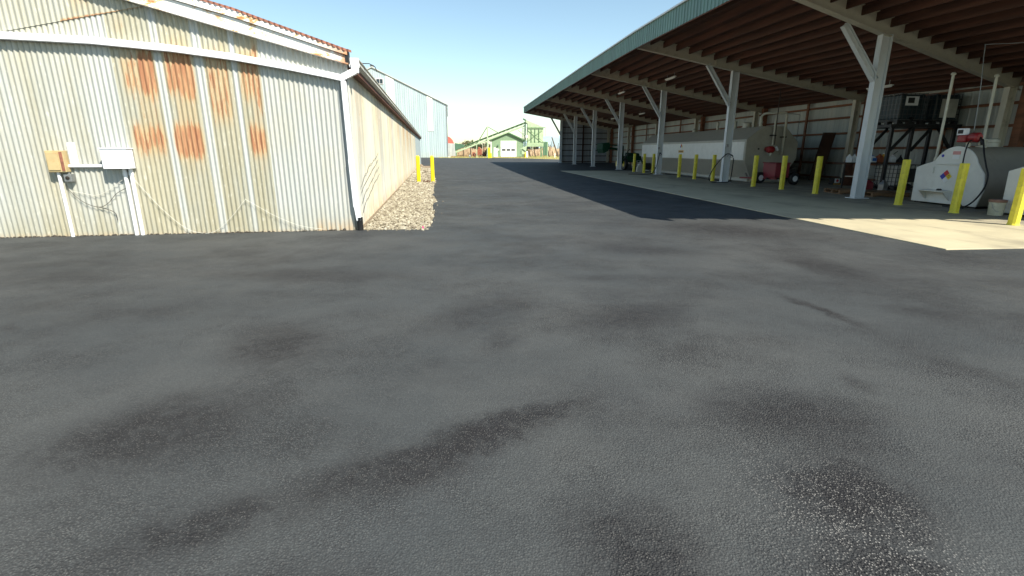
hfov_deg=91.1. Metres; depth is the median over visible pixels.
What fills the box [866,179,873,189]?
jug
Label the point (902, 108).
liquid tote
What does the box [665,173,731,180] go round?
ground hose
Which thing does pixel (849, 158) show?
jug
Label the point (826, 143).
dark board
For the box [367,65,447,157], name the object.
metal warehouse
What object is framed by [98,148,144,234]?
electrical box
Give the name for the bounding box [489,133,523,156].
green workshop
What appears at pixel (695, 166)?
bollard
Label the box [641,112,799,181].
long fuel tank
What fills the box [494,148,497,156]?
door
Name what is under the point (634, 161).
bollard
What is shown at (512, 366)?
asphalt yard
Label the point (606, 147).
loader tractor
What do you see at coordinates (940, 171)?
end plate tank
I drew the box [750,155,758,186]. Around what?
bollard
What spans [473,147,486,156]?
orange machine
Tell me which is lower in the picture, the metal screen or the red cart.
the red cart
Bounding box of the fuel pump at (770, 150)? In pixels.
[764,146,778,155]
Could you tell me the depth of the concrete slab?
11.71 m
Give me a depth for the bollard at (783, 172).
18.00 m
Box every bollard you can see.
[416,155,420,181]
[430,155,434,181]
[632,154,635,171]
[642,154,645,172]
[651,154,655,173]
[677,154,681,176]
[692,154,697,178]
[710,155,716,180]
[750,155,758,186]
[778,156,787,189]
[812,156,823,193]
[893,160,910,204]
[948,163,969,212]
[1006,168,1023,225]
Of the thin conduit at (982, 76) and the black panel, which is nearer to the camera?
the thin conduit at (982, 76)
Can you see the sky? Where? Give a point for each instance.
(486, 60)
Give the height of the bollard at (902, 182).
1.130 m
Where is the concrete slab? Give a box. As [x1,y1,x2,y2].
[563,170,1023,249]
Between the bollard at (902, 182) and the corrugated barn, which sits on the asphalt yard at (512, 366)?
the corrugated barn
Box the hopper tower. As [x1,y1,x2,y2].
[518,118,545,156]
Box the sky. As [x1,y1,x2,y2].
[203,0,682,143]
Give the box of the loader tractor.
[597,142,641,169]
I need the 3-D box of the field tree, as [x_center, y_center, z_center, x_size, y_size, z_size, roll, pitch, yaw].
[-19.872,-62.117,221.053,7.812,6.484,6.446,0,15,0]
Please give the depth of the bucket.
10.72 m
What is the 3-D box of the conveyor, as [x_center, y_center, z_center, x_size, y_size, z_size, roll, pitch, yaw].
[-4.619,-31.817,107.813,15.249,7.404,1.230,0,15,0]
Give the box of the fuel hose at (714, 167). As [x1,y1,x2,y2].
[708,153,733,182]
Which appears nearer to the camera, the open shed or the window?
the open shed
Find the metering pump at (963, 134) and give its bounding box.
[957,128,982,146]
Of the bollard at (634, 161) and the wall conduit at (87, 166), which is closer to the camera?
the wall conduit at (87, 166)
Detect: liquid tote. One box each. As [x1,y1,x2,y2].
[873,164,919,189]
[877,93,928,124]
[913,93,962,123]
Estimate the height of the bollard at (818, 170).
1.180 m
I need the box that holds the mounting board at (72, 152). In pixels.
[66,143,78,164]
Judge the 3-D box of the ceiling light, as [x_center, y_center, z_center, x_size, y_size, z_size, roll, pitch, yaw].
[14.087,-7.763,19.215,0.100,0.262,1.240,-1,15,-5]
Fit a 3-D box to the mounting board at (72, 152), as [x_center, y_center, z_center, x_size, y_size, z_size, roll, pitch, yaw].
[-6.956,-2.123,7.953,0.110,0.345,0.025,-2,15,-8]
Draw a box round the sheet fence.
[448,143,456,156]
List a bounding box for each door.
[45,152,60,169]
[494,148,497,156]
[501,141,515,156]
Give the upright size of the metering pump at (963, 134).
0.440 m
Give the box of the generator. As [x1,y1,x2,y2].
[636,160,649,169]
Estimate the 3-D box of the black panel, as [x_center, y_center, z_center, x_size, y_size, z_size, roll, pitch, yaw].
[13.926,-3.958,17.645,0.580,0.460,0.020,-1,15,-5]
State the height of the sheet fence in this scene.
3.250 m
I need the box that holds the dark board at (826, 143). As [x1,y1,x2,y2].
[808,132,836,179]
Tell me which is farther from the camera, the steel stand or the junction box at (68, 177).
the steel stand
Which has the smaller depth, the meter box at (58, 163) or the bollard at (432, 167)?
the meter box at (58, 163)
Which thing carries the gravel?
on the gravel bed
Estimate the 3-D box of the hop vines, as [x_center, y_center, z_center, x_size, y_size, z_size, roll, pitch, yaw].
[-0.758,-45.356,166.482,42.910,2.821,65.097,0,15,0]
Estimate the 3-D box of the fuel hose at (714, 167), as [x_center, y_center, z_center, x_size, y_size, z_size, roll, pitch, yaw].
[9.158,-5.237,21.934,1.100,1.252,0.102,-2,15,-8]
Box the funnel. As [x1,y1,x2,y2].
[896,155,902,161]
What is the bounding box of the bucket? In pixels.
[987,199,1007,215]
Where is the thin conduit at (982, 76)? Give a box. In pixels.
[973,42,1023,132]
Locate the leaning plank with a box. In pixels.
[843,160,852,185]
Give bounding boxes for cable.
[66,184,125,206]
[135,180,318,232]
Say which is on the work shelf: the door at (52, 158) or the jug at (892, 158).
the jug at (892, 158)
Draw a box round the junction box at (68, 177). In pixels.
[63,172,75,181]
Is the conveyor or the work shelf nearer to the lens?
the work shelf
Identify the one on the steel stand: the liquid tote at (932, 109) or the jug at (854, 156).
the liquid tote at (932, 109)
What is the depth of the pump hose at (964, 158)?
12.09 m
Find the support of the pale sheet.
on the liquid tote at (932, 109)
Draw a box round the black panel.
[907,169,915,181]
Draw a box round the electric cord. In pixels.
[774,89,780,144]
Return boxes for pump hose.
[942,139,988,207]
[960,140,971,208]
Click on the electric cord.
(777, 115)
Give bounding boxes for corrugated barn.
[0,0,421,237]
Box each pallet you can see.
[824,188,874,193]
[865,190,909,196]
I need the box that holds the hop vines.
[457,147,558,155]
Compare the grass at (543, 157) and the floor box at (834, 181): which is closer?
the floor box at (834, 181)
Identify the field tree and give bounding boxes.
[459,140,473,148]
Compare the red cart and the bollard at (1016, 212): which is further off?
the red cart
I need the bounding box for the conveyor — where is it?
[455,122,525,157]
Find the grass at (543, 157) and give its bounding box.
[439,156,558,158]
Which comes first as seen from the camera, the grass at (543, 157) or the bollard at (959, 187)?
the bollard at (959, 187)
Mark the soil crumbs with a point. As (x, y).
(344, 229)
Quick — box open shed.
[524,0,1023,198]
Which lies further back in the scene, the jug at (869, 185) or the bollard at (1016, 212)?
the jug at (869, 185)
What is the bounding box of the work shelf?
[834,162,901,187]
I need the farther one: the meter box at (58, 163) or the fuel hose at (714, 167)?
the fuel hose at (714, 167)
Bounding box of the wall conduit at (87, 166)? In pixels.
[68,164,102,167]
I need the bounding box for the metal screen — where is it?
[543,142,547,154]
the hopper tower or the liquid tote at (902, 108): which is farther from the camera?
the hopper tower
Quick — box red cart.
[739,162,799,184]
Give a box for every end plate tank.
[911,72,1023,208]
[1003,167,1023,215]
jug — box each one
[636,164,641,171]
[845,154,851,161]
[852,154,856,161]
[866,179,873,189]
[876,154,883,161]
[877,179,887,189]
[888,151,897,161]
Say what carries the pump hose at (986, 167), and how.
attached to the end plate tank at (940, 171)
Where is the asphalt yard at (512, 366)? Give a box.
[0,158,1023,575]
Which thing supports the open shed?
on the concrete slab
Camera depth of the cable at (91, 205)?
8.18 m
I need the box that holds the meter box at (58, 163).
[44,151,74,236]
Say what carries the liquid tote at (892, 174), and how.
on the concrete slab
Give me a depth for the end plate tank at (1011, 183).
10.74 m
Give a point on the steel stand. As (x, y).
(911, 128)
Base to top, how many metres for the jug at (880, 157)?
0.308 m
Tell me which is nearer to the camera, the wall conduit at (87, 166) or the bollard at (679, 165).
the wall conduit at (87, 166)
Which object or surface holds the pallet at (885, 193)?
on the concrete slab
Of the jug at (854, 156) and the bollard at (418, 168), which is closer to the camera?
the jug at (854, 156)
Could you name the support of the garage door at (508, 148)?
in the green workshop
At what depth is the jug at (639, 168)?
33.31 m
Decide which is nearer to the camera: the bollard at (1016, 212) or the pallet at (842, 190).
the bollard at (1016, 212)
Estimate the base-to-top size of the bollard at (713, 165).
1.180 m
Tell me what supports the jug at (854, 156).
on the work shelf
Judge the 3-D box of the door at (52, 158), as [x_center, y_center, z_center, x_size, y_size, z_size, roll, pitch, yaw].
[-7.172,-1.979,7.842,0.160,0.275,0.013,-2,15,-8]
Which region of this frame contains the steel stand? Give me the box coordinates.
[874,124,961,182]
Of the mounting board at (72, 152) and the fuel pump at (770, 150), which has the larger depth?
the fuel pump at (770, 150)
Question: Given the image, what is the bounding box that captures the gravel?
[363,167,437,229]
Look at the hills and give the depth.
5384.71 m
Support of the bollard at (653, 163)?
on the concrete slab
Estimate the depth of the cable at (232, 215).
8.51 m
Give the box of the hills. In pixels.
[523,135,559,148]
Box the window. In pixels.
[376,78,382,83]
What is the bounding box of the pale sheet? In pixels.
[939,99,958,117]
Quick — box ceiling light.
[866,80,893,90]
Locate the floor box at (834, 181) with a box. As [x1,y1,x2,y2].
[828,178,840,184]
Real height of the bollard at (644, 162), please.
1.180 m
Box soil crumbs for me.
[0,228,345,237]

